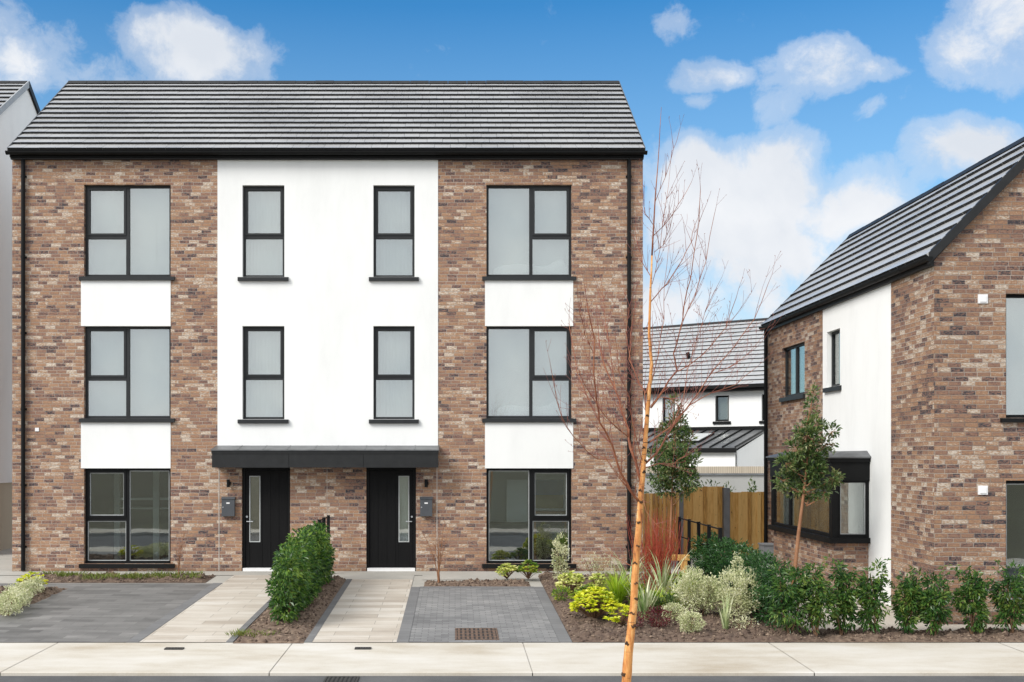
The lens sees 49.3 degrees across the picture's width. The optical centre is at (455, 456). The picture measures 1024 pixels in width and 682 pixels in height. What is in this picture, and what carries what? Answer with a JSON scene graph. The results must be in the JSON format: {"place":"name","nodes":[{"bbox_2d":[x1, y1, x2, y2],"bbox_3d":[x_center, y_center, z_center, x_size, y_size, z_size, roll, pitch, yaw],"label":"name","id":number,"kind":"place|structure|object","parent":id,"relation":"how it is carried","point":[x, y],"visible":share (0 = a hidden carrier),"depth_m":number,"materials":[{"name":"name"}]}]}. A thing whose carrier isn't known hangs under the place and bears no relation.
{"place":"outdoors","nodes":[
{"label":"outdoors","id":0,"kind":"place"},
{"bbox_2d":[0,583,211,641],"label":"old driveway","id":1,"kind":"structure","parent":0,"point":[99,612],"depth_m":18.47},
{"bbox_2d":[17,571,215,582],"bbox_3d":[-6.750,2.417,22.351,3.700,0.185,1.001,0,0,0],"label":"drive bed","id":2,"kind":"object","parent":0,"point":[52,578],"visible":0.69,"depth_m":22.00,"materials":[{"name":"soil"}]},
{"bbox_2d":[40,570,203,579],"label":"grass tufts","id":3,"kind":"object","parent":2,"relation":"on","point":[110,574],"visible":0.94,"depth_m":22.28,"materials":[{"name":"green plant"}]},
{"bbox_2d":[169,529,190,574],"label":"bare shrub","id":4,"kind":"object","parent":2,"relation":"on","point":[179,556],"visible":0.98,"depth_m":22.34,"materials":[{"name":"brown plant"}]},
{"bbox_2d":[409,588,558,641],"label":"driveway","id":5,"kind":"structure","parent":0,"point":[509,614],"depth_m":18.28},
{"bbox_2d":[455,628,498,639],"bbox_3d":[0.320,2.650,16.602,0.640,0.045,0.870,0,0,0],"label":"drain cover","id":6,"kind":"object","parent":5,"relation":"on","point":[476,633],"visible":1,"depth_m":16.56,"materials":[{"name":"metal"}]},
{"bbox_2d":[0,643,1023,675],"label":"pavement","id":7,"kind":"structure","parent":0,"point":[522,659],"depth_m":14.78,"materials":[{"name":"concrete"}]},
{"bbox_2d":[164,647,184,649],"bbox_3d":[-3.907,2.675,15.505,0.257,0.018,0.110,0,0,0],"label":"stopcock cover","id":8,"kind":"object","parent":7,"relation":"on","point":[174,648],"visible":1,"depth_m":15.46,"materials":[{"name":"metal"}]},
{"bbox_2d":[355,647,371,649],"bbox_3d":[-1.283,2.675,15.525,0.228,0.018,0.110,0,0,0],"label":"stopcock cover","id":9,"kind":"object","parent":7,"relation":"on","point":[362,648],"visible":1,"depth_m":15.47,"materials":[{"name":"metal"}]},
{"bbox_2d":[0,676,1023,681],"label":"road","id":10,"kind":"structure","parent":0,"point":[517,678],"depth_m":13.79,"materials":[{"name":"grey asphalt"}]},
{"bbox_2d":[323,676,359,681],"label":"road gully","id":11,"kind":"object","parent":10,"relation":"on","point":[341,679],"visible":1,"depth_m":13.69,"materials":[{"name":"metal"}]},
{"bbox_2d":[0,575,1023,675],"bbox_3d":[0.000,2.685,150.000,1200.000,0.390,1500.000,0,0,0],"label":"ground","id":12,"kind":"structure","parent":0,"point":[520,642],"depth_m":16.42,"materials":[{"name":"grey concrete"}]},
{"bbox_2d":[0,81,40,550],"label":"end gable house","id":13,"kind":"structure","parent":12,"relation":"on","point":[20,110],"depth_m":29.03,"materials":[{"name":"paint"}]},
{"bbox_2d":[0,586,65,614],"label":"bed","id":14,"kind":"object","parent":12,"relation":"on","point":[47,593],"visible":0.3,"depth_m":20.37,"materials":[{"name":"soil"}]},
{"bbox_2d":[0,575,46,615],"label":"variegated hedge","id":15,"kind":"object","parent":14,"relation":"on","point":[20,596],"visible":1,"depth_m":18.65,"materials":[{"name":"plant"}]},
{"bbox_2d":[15,571,47,586],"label":"yellow shrub","id":16,"kind":"object","parent":14,"relation":"on","point":[26,576],"visible":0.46,"depth_m":20.46,"materials":[{"name":"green plant"}]},
{"bbox_2d":[140,575,412,641],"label":"paths","id":17,"kind":"structure","parent":12,"relation":"on","point":[368,610],"depth_m":18.36,"materials":[{"name":"beige stone"}]},
{"bbox_2d":[234,575,345,642],"bbox_3d":[-2.675,2.512,19.088,1.010,0.349,6.323,0,0,0],"label":"hedge bed","id":18,"kind":"object","parent":12,"relation":"on","point":[300,629],"visible":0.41,"depth_m":17.10,"materials":[{"name":"soil"}]},
{"bbox_2d":[225,628,279,636],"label":"weed tufts","id":19,"kind":"object","parent":18,"relation":"on","point":[239,632],"visible":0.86,"depth_m":16.32,"materials":[{"name":"green plant"}]},
{"bbox_2d":[264,520,335,624],"bbox_3d":[-2.599,1.930,19.408,0.775,1.538,5.251,0,0,0],"label":"laurel hedge","id":20,"kind":"object","parent":18,"relation":"on","point":[302,572],"visible":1,"depth_m":17.76,"materials":[{"name":"green plant"}]},
{"bbox_2d":[5,80,647,570],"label":"semi detached house","id":21,"kind":"structure","parent":12,"relation":"on","point":[255,324],"depth_m":23.50,"materials":[{"name":"brick"}]},
{"bbox_2d":[79,186,174,280],"bbox_3d":[-6.914,-4.716,23.602,2.010,2.025,0.325,0,0,0],"label":"window","id":22,"kind":"structure","parent":21,"relation":"in","point":[128,228],"depth_m":23.76,"materials":[{"name":"grey glass"}]},
{"bbox_2d":[79,327,174,421],"bbox_3d":[-6.914,-1.728,23.602,2.010,2.032,0.325,0,0,0],"label":"window","id":23,"kind":"structure","parent":21,"relation":"in","point":[128,369],"depth_m":23.76,"materials":[{"name":"grey glass"}]},
{"bbox_2d":[79,468,174,567],"bbox_3d":[-6.914,1.305,23.550,2.010,2.100,0.220,0,0,0],"label":"window","id":24,"kind":"structure","parent":21,"relation":"in","point":[126,517],"depth_m":23.59,"materials":[{"name":"black plastic"}]},
{"bbox_2d":[238,186,288,280],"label":"window","id":25,"kind":"structure","parent":21,"relation":"in","point":[263,206],"depth_m":23.75,"materials":[{"name":"grey glass"}]},
{"bbox_2d":[238,326,288,422],"bbox_3d":[-4.042,-1.717,23.591,1.065,2.055,0.326,0,0,0],"label":"window","id":26,"kind":"structure","parent":21,"relation":"in","point":[263,346],"depth_m":23.75,"materials":[{"name":"grey glass"}]},
{"bbox_2d":[243,470,287,570],"bbox_3d":[-3.989,1.357,23.590,0.980,2.137,0.180,0,0,0],"label":"door","id":27,"kind":"structure","parent":21,"relation":"in","point":[266,490],"depth_m":23.58,"materials":[{"name":"black wood"}]},
{"bbox_2d":[367,470,414,570],"bbox_3d":[-1.350,1.357,23.590,1.010,2.137,0.180,0,0,0],"label":"door","id":28,"kind":"structure","parent":21,"relation":"in","point":[391,491],"depth_m":23.58,"materials":[{"name":"black wood"}]},
{"bbox_2d":[369,186,418,280],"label":"window","id":29,"kind":"structure","parent":21,"relation":"in","point":[394,206],"depth_m":23.75,"materials":[{"name":"grey glass"}]},
{"bbox_2d":[369,326,418,422],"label":"window","id":30,"kind":"structure","parent":21,"relation":"in","point":[394,346],"depth_m":23.75,"materials":[{"name":"grey glass"}]},
{"bbox_2d":[482,186,575,280],"bbox_3d":[1.560,-4.716,23.602,1.980,2.025,0.325,0,0,0],"label":"window","id":31,"kind":"structure","parent":21,"relation":"in","point":[531,225],"depth_m":23.76,"materials":[{"name":"grey glass"}]},
{"bbox_2d":[482,327,575,421],"bbox_3d":[1.560,-1.728,23.602,1.980,2.032,0.325,0,0,0],"label":"window","id":32,"kind":"structure","parent":21,"relation":"in","point":[516,357],"depth_m":23.76,"materials":[{"name":"grey glass"}]},
{"bbox_2d":[482,468,575,567],"bbox_3d":[1.560,1.305,23.550,1.980,2.100,0.220,0,0,0],"label":"window","id":33,"kind":"structure","parent":21,"relation":"in","point":[532,518],"depth_m":23.59,"materials":[{"name":"black plastic"}]},
{"bbox_2d":[535,477,564,509],"bbox_3d":[2.090,0.855,25.274,0.820,0.750,0.049,0,0,0],"label":"window pane","id":34,"kind":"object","parent":33,"relation":"in","point":[549,493],"depth_m":25.26,"materials":[{"name":"grey glass"}]},
{"bbox_2d":[493,398,567,414],"bbox_3d":[1.605,-1.051,23.725,1.590,0.363,0.050,0,0,0],"label":"bedding","id":35,"kind":"object","parent":21,"relation":"in","point":[551,408],"visible":0.98,"depth_m":23.70,"materials":[{"name":"white fabric"}]},
{"bbox_2d":[493,259,567,273],"bbox_3d":[1.605,-4.033,23.725,1.590,0.328,0.050,0,0,0],"label":"bedding","id":36,"kind":"object","parent":21,"relation":"in","point":[558,266],"visible":1,"depth_m":23.70,"materials":[{"name":"white fabric"}]},
{"bbox_2d":[126,579,571,642],"bbox_3d":[-1.520,2.591,19.150,6.400,0.272,6.300,0,0,0],"label":"path edging","id":37,"kind":"object","parent":12,"relation":"on","point":[561,633],"visible":0.69,"depth_m":18.23,"materials":[{"name":"grey concrete"}]},
{"bbox_2d":[0,527,772,586],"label":"concrete apron","id":38,"kind":"object","parent":12,"relation":"on","point":[6,565],"visible":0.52,"depth_m":23.00,"materials":[{"name":"grey concrete"}]},
{"bbox_2d":[318,515,329,541],"bbox_3d":[-2.620,1.858,22.275,0.060,1.276,1.610,0,0,0],"label":"metal railing","id":39,"kind":"object","parent":38,"relation":"on","point":[323,519],"visible":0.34,"depth_m":23.02,"materials":[{"name":"black metal"}]},
{"bbox_2d":[424,578,529,585],"bbox_3d":[0.427,2.445,21.661,2.054,0.145,0.682,0,0,0],"label":"bed","id":40,"kind":"object","parent":38,"relation":"on","point":[493,582],"visible":0.99,"depth_m":21.55,"materials":[{"name":"soil"}]},
{"bbox_2d":[418,518,453,582],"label":"bare shrub","id":41,"kind":"object","parent":40,"relation":"on","point":[438,563],"visible":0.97,"depth_m":21.70,"materials":[{"name":"brown plant"}]},
{"bbox_2d":[495,563,518,578],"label":"pale shrub","id":42,"kind":"object","parent":40,"relation":"on","point":[507,569],"visible":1,"depth_m":22.05,"materials":[{"name":"yellow plant"}]},
{"bbox_2d":[516,559,541,578],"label":"green shrub","id":43,"kind":"object","parent":40,"relation":"on","point":[531,569],"visible":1,"depth_m":22.07,"materials":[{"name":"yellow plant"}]},
{"bbox_2d":[644,466,697,525],"bbox_3d":[6.301,1.292,33.056,1.936,2.367,1.960,0,0,0],"label":"garden bush","id":44,"kind":"object","parent":38,"relation":"on","point":[656,487],"visible":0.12,"depth_m":32.99,"materials":[{"name":"green plant"}]},
{"bbox_2d":[678,516,721,579],"bbox_3d":[4.830,1.918,22.150,0.060,1.236,3.760,0,0,0],"label":"metal railing","id":45,"kind":"object","parent":38,"relation":"on","point":[709,526],"visible":0.54,"depth_m":22.97,"materials":[{"name":"black metal"}]},
{"bbox_2d":[643,486,763,560],"bbox_3d":[5.596,1.611,26.813,4.332,1.737,1.267,0,0,-31],"label":"timber fence","id":46,"kind":"object","parent":38,"relation":"on","point":[737,516],"visible":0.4,"depth_m":27.38,"materials":[{"name":"wood"}]},
{"bbox_2d":[701,479,719,486],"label":"garden bush","id":47,"kind":"object","parent":38,"relation":"on","point":[710,482],"visible":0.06,"depth_m":33.99,"materials":[{"name":"green plant"}]},
{"bbox_2d":[747,477,756,491],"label":"garden bush","id":48,"kind":"object","parent":38,"relation":"on","point":[751,489],"visible":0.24,"depth_m":36.98,"materials":[{"name":"green plant"}]},
{"bbox_2d":[758,543,773,561],"bbox_3d":[7.085,2.205,25.300,0.310,0.450,0.440,0,0,0],"label":"meter cabinet","id":49,"kind":"object","parent":38,"relation":"on","point":[764,547],"visible":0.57,"depth_m":25.10,"materials":[{"name":"metal"}]},
{"bbox_2d":[538,570,825,642],"bbox_3d":[3.520,2.503,19.430,3.660,0.395,6.841,0,0,0],"label":"soil bed","id":50,"kind":"object","parent":12,"relation":"on","point":[580,627],"visible":0.34,"depth_m":16.71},
{"bbox_2d":[551,532,569,578],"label":"variegated shrub","id":51,"kind":"object","parent":50,"relation":"on","point":[559,559],"visible":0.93,"depth_m":21.56,"materials":[{"name":"plant"}]},
{"bbox_2d":[551,586,571,600],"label":"green shrub","id":52,"kind":"object","parent":50,"relation":"on","point":[564,589],"visible":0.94,"depth_m":19.36,"materials":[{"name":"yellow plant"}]},
{"bbox_2d":[555,570,585,592],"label":"pale shrub","id":53,"kind":"object","parent":50,"relation":"on","point":[571,580],"visible":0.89,"depth_m":19.93,"materials":[{"name":"yellow plant"}]},
{"bbox_2d":[570,583,594,603],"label":"yellow shrub","id":54,"kind":"object","parent":50,"relation":"on","point":[582,587],"visible":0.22,"depth_m":18.61,"materials":[{"name":"green plant"}]},
{"bbox_2d":[568,586,618,617],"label":"yellow shrub","id":55,"kind":"object","parent":50,"relation":"on","point":[593,604],"visible":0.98,"depth_m":17.50,"materials":[{"name":"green plant"}]},
{"bbox_2d":[587,573,607,589],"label":"pale shrub","id":56,"kind":"object","parent":50,"relation":"on","point":[595,575],"visible":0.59,"depth_m":19.96,"materials":[{"name":"yellow plant"}]},
{"bbox_2d":[577,550,617,579],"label":"grey shrub","id":57,"kind":"object","parent":50,"relation":"on","point":[596,564],"visible":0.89,"depth_m":21.61,"materials":[{"name":"beige plant"}]},
{"bbox_2d":[604,603,636,625],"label":"yellow shrub","id":58,"kind":"object","parent":50,"relation":"on","point":[620,620],"visible":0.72,"depth_m":16.97,"materials":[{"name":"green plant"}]},
{"bbox_2d":[623,581,646,603],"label":"green shrub","id":59,"kind":"object","parent":50,"relation":"on","point":[629,587],"visible":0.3,"depth_m":18.93,"materials":[{"name":"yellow plant"}]},
{"bbox_2d":[625,611,644,628],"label":"purple shrub","id":60,"kind":"object","parent":50,"relation":"on","point":[639,619],"visible":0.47,"depth_m":16.79,"materials":[{"name":"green plant"}]},
{"bbox_2d":[610,547,661,593],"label":"striped plant","id":61,"kind":"object","parent":50,"relation":"on","point":[622,567],"visible":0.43,"depth_m":20.25,"materials":[{"name":"green plant"}]},
{"bbox_2d":[619,575,662,619],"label":"striped plant","id":62,"kind":"object","parent":50,"relation":"on","point":[645,602],"visible":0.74,"depth_m":17.43,"materials":[{"name":"green plant"}]},
{"bbox_2d":[629,590,669,609],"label":"yellow green shrub","id":63,"kind":"object","parent":50,"relation":"on","point":[653,596],"visible":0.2,"depth_m":18.26,"materials":[{"name":"green plant"}]},
{"bbox_2d":[638,574,670,592],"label":"bronze plant","id":64,"kind":"object","parent":50,"relation":"on","point":[656,586],"visible":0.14,"depth_m":18.91,"materials":[{"name":"green plant"}]},
{"bbox_2d":[643,605,671,628],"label":"purple shrub","id":65,"kind":"object","parent":50,"relation":"on","point":[652,621],"visible":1,"depth_m":16.87,"materials":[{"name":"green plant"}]},
{"bbox_2d":[625,507,689,589],"bbox_3d":[3.717,1.716,20.400,0.941,1.644,1.272,0,0,-24],"label":"red dogwood","id":66,"kind":"object","parent":50,"relation":"on","point":[657,554],"visible":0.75,"depth_m":20.20,"materials":[{"name":"red plant"}]},
{"bbox_2d":[631,549,692,598],"bbox_3d":[3.555,2.035,19.381,1.345,0.981,1.100,0,0,37],"label":"striped plant","id":67,"kind":"object","parent":50,"relation":"on","point":[664,579],"visible":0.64,"depth_m":19.30,"materials":[{"name":"green plant"}]},
{"bbox_2d":[651,591,681,614],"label":"green shrub","id":68,"kind":"object","parent":50,"relation":"on","point":[669,596],"visible":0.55,"depth_m":17.85,"materials":[{"name":"green plant"}]},
{"bbox_2d":[655,576,680,599],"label":"striped plant","id":69,"kind":"object","parent":50,"relation":"on","point":[671,587],"visible":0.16,"depth_m":18.87,"materials":[{"name":"green plant"}]},
{"bbox_2d":[661,601,688,622],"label":"variegated shrub","id":70,"kind":"object","parent":50,"relation":"on","point":[674,605],"visible":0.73,"depth_m":17.30,"materials":[{"name":"plant"}]},
{"bbox_2d":[647,393,703,569],"bbox_3d":[4.215,0.621,21.466,1.123,3.751,0.825,0,0,0],"label":"evergreen tree","id":71,"kind":"object","parent":50,"relation":"on","point":[665,477],"visible":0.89,"depth_m":21.43,"materials":[{"name":"green plant"}]},
{"bbox_2d":[664,555,689,572],"bbox_3d":[4.350,2.230,22.605,0.800,0.460,0.110,0,0,0],"label":"knee rail","id":72,"kind":"object","parent":50,"relation":"on","point":[684,561],"visible":0.46,"depth_m":22.55,"materials":[{"name":"brown wood"}]},
{"bbox_2d":[667,579,696,606],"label":"green shrub","id":73,"kind":"object","parent":50,"relation":"on","point":[681,589],"visible":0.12,"depth_m":18.56,"materials":[{"name":"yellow plant"}]},
{"bbox_2d":[667,571,698,595],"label":"yellow green shrub","id":74,"kind":"object","parent":50,"relation":"on","point":[680,575],"visible":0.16,"depth_m":19.59,"materials":[{"name":"green plant"}]},
{"bbox_2d":[676,609,705,632],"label":"variegated shrub","id":75,"kind":"object","parent":50,"relation":"on","point":[690,625],"visible":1,"depth_m":16.42,"materials":[{"name":"plant"}]},
{"bbox_2d":[671,565,729,614],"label":"variegated shrub","id":76,"kind":"object","parent":50,"relation":"on","point":[701,591],"visible":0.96,"depth_m":17.79,"materials":[{"name":"plant"}]},
{"bbox_2d":[718,590,734,629],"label":"striped plant","id":77,"kind":"object","parent":50,"relation":"on","point":[724,616],"visible":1,"depth_m":16.79,"materials":[{"name":"green plant"}]},
{"bbox_2d":[730,549,744,616],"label":"variegated shrub","id":78,"kind":"object","parent":50,"relation":"on","point":[734,561],"visible":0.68,"depth_m":17.79,"materials":[{"name":"plant"}]},
{"bbox_2d":[714,565,763,618],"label":"variegated shrub","id":79,"kind":"object","parent":50,"relation":"on","point":[739,596],"visible":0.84,"depth_m":17.39,"materials":[{"name":"plant"}]},
{"bbox_2d":[687,530,799,630],"bbox_3d":[4.914,2.034,19.383,0.984,1.262,5.831,0,0,0],"label":"dark hedge","id":80,"kind":"object","parent":50,"relation":"on","point":[754,558],"visible":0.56,"depth_m":18.68,"materials":[{"name":"green plant"}]},
{"bbox_2d":[728,615,760,629],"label":"pink shrub","id":81,"kind":"object","parent":50,"relation":"on","point":[742,620],"visible":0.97,"depth_m":16.69,"materials":[{"name":"plant"}]},
{"bbox_2d":[762,557,814,633],"bbox_3d":[4.909,2.082,16.381,0.841,1.193,0.800,0,0,0],"label":"laurel shrub","id":82,"kind":"object","parent":50,"relation":"on","point":[787,602],"visible":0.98,"depth_m":16.27,"materials":[{"name":"green plant"}]},
{"bbox_2d":[792,554,840,636],"bbox_3d":[5.301,2.053,16.319,0.684,1.254,0.672,0,0,0],"label":"laurel shrub","id":83,"kind":"object","parent":50,"relation":"on","point":[825,595],"visible":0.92,"depth_m":16.25,"materials":[{"name":"green plant"}]},
{"bbox_2d":[644,466,763,522],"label":"boundary wall","id":84,"kind":"structure","parent":12,"relation":"on","point":[738,478],"depth_m":38.00,"materials":[{"name":"concrete"}]},
{"bbox_2d":[643,318,766,465],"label":"house","id":85,"kind":"structure","parent":12,"relation":"on","point":[732,419],"depth_m":47.72,"materials":[{"name":"tile"}]},
{"bbox_2d":[660,398,674,424],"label":"window","id":86,"kind":"structure","parent":85,"relation":"in","point":[665,414],"depth_m":48.90,"materials":[{"name":"grey glass"}]},
{"bbox_2d":[713,395,730,423],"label":"window","id":87,"kind":"structure","parent":85,"relation":"in","point":[722,402],"depth_m":47.38,"materials":[{"name":"grey glass"}]},
{"bbox_2d":[759,394,763,423],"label":"window","id":88,"kind":"structure","parent":85,"relation":"in","point":[760,422],"depth_m":46.18,"materials":[{"name":"black plastic"}]},
{"bbox_2d":[759,137,1023,623],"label":"corner house","id":89,"kind":"structure","parent":12,"relation":"on","point":[896,335],"depth_m":18.55,"materials":[{"name":"brick"}]},
{"bbox_2d":[779,342,805,401],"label":"window","id":90,"kind":"structure","parent":89,"relation":"in","point":[796,354],"depth_m":24.83,"materials":[{"name":"blue glass"}]},
{"bbox_2d":[766,451,870,590],"bbox_3d":[7.092,1.365,22.040,0.764,2.930,4.060,0,0,0],"label":"bay window","id":91,"kind":"structure","parent":89,"relation":"in","point":[839,528],"depth_m":20.34,"materials":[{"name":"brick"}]},
{"bbox_2d":[823,330,841,392],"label":"window","id":92,"kind":"structure","parent":89,"relation":"in","point":[835,336],"depth_m":22.22,"materials":[{"name":"black metal"}]},
{"bbox_2d":[1000,294,1023,421],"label":"window","id":93,"kind":"structure","parent":89,"relation":"in","point":[1014,302],"depth_m":17.66,"materials":[{"name":"grey glass"}]},
{"bbox_2d":[1006,481,1023,602],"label":"window","id":94,"kind":"structure","parent":89,"relation":"in","point":[1007,482],"depth_m":17.51,"materials":[{"name":"black glass"}]},
{"bbox_2d":[811,626,1023,642],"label":"soil border","id":95,"kind":"object","parent":12,"relation":"on","point":[892,634],"visible":0.89,"depth_m":16.19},
{"bbox_2d":[825,558,860,635],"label":"laurel shrub","id":96,"kind":"object","parent":95,"relation":"on","point":[845,595],"visible":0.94,"depth_m":16.36,"materials":[{"name":"green plant"}]},
{"bbox_2d":[852,558,892,632],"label":"laurel shrub","id":97,"kind":"object","parent":95,"relation":"on","point":[867,601],"visible":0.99,"depth_m":16.27,"materials":[{"name":"green plant"}]},
{"bbox_2d":[883,565,928,632],"bbox_3d":[6.679,2.149,16.428,0.600,1.053,0.562,0,0,0],"label":"laurel shrub","id":98,"kind":"object","parent":95,"relation":"on","point":[907,614],"visible":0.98,"depth_m":16.38,"materials":[{"name":"green plant"}]},
{"bbox_2d":[914,565,953,635],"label":"laurel shrub","id":99,"kind":"object","parent":95,"relation":"on","point":[938,601],"visible":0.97,"depth_m":16.25,"materials":[{"name":"green plant"}]},
{"bbox_2d":[949,564,993,633],"bbox_3d":[7.611,2.136,16.442,0.626,1.082,0.602,0,0,44],"label":"laurel shrub","id":100,"kind":"object","parent":95,"relation":"on","point":[968,592],"visible":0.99,"depth_m":16.38,"materials":[{"name":"green plant"}]},
{"bbox_2d":[987,559,1023,632],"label":"laurel shrub","id":101,"kind":"object","parent":95,"relation":"on","point":[1006,610],"visible":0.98,"depth_m":16.38,"materials":[{"name":"green plant"}]},
{"bbox_2d":[0,0,1023,326],"label":"sky","id":102,"kind":"structure","parent":0,"point":[812,121],"materials":[{"name":"blue"}]},
{"bbox_2d":[489,480,567,559],"bbox_3d":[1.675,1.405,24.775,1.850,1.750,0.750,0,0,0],"label":"window pane","id":103,"kind":"object","parent":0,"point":[508,539],"visible":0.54,"depth_m":24.40,"materials":[{"name":"clear glass"}]},
{"bbox_2d":[533,511,565,559],"bbox_3d":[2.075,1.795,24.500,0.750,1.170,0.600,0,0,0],"label":"window frame","id":104,"kind":"object","parent":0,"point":[551,512],"visible":0.39,"depth_m":24.22,"materials":[{"name":"black metal"}]},
{"bbox_2d":[580,569,645,602],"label":"lime grass","id":105,"kind":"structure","parent":0,"point":[613,586],"depth_m":18.81,"materials":[{"name":"green plant"}]},
{"bbox_2d":[649,587,671,611],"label":"lime grass","id":106,"kind":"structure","parent":0,"point":[659,596],"depth_m":18.12,"materials":[{"name":"green plant"}]},
{"bbox_2d":[777,573,1023,630],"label":"side paving","id":107,"kind":"structure","parent":0,"point":[889,620],"depth_m":17.39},
{"bbox_2d":[769,382,844,583],"bbox_3d":[6.029,0.658,19.015,1.280,3.850,0.727,0,0,0],"label":"evergreen tree","id":108,"kind":"object","parent":107,"relation":"on","point":[808,447],"visible":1,"depth_m":18.97,"materials":[{"name":"green plant"}]},
{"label":"near pavement","id":109,"kind":"structure","parent":0,"visible":0},
{"bbox_2d":[543,115,782,681],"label":"birch tree","id":110,"kind":"object","parent":109,"relation":"on","point":[626,674],"visible":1,"depth_m":7.89,"materials":[{"name":"brown plant"}]}
]}

